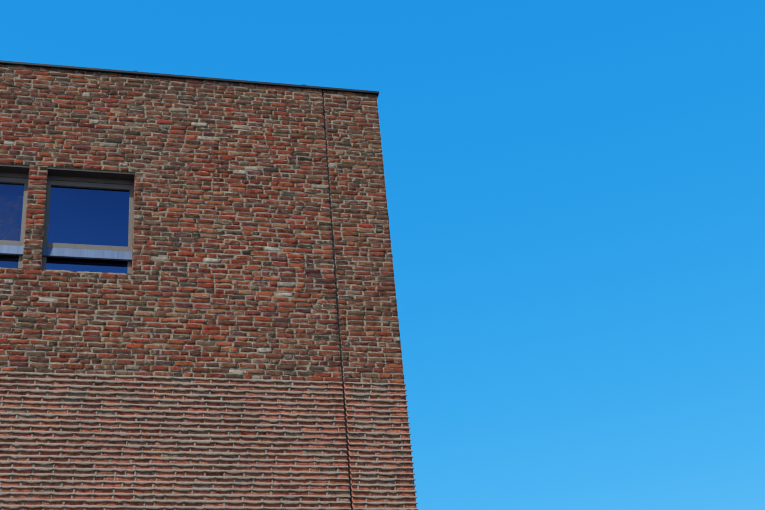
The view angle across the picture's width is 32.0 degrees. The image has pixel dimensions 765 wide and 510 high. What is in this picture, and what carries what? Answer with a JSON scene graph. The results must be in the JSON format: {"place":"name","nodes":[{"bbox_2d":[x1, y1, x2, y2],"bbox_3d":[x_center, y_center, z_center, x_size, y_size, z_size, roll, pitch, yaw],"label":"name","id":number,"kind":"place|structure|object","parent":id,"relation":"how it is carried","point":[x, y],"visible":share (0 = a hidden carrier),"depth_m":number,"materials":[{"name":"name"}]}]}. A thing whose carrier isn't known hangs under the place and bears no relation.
{"place":"outdoors","nodes":[
{"label":"outdoors","id":0,"kind":"place"},
{"bbox_2d":[0,69,409,507],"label":"facade mortar","id":1,"kind":"object","parent":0,"point":[205,242],"visible":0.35,"depth_m":14.69,"materials":[{"name":"grey concrete"}]},
{"bbox_2d":[0,0,764,509],"label":"sky","id":2,"kind":"structure","parent":0,"point":[575,189],"materials":[{"name":"blue"}]},
{"label":"ground","id":3,"kind":"structure","parent":0,"visible":0},
{"bbox_2d":[8,86,416,507],"bbox_3d":[-8.604,5.528,15.829,16.000,11.788,11.000,3,-33,-13],"label":"building shell","id":4,"kind":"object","parent":3,"relation":"on","point":[386,198],"visible":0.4,"depth_m":15.22,"materials":[{"name":"brown brick"}]},
{"bbox_2d":[0,60,378,97],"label":"parapet coping","id":5,"kind":"object","parent":4,"relation":"on","point":[87,69],"visible":0.2,"depth_m":15.68,"materials":[{"name":"metal"}]},
{"bbox_2d":[133,71,305,88],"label":"coping lap joints","id":6,"kind":"object","parent":5,"relation":"on","point":[303,87],"visible":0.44,"depth_m":16.00,"materials":[{"name":"metal"}]},
{"label":"facade","id":7,"kind":"object","parent":4,"relation":"attached to","visible":0},
{"bbox_2d":[0,165,30,269],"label":"window","id":8,"kind":"structure","parent":7,"relation":"attached to","point":[14,184],"depth_m":14.41,"materials":[{"name":"blue glass"}]},
{"bbox_2d":[41,168,135,275],"bbox_3d":[-3.191,-0.309,14.476,1.045,1.334,0.226,3,-33,-13],"label":"window","id":9,"kind":"structure","parent":7,"relation":"attached to","point":[88,220],"depth_m":14.56,"materials":[{"name":"blue glass"}]},
{"bbox_2d":[0,64,415,509],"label":"facade bricks","id":10,"kind":"object","parent":7,"relation":"attached to","point":[371,327],"visible":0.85,"depth_m":14.32,"materials":[{"name":"brown brick"}]},
{"bbox_2d":[0,65,403,382],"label":"flush pointing","id":11,"kind":"object","parent":10,"relation":"attached to","point":[95,315],"visible":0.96,"depth_m":14.68,"materials":[{"name":"grey concrete"}]},
{"bbox_2d":[0,371,417,509],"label":"mortar beads","id":12,"kind":"object","parent":10,"relation":"attached to","point":[12,468],"visible":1,"depth_m":13.28},
{"bbox_2d":[322,91,352,509],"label":"expansion joint","id":13,"kind":"object","parent":7,"relation":"attached to","point":[339,330],"visible":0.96,"depth_m":14.48,"materials":[{"name":"black"}]}
]}

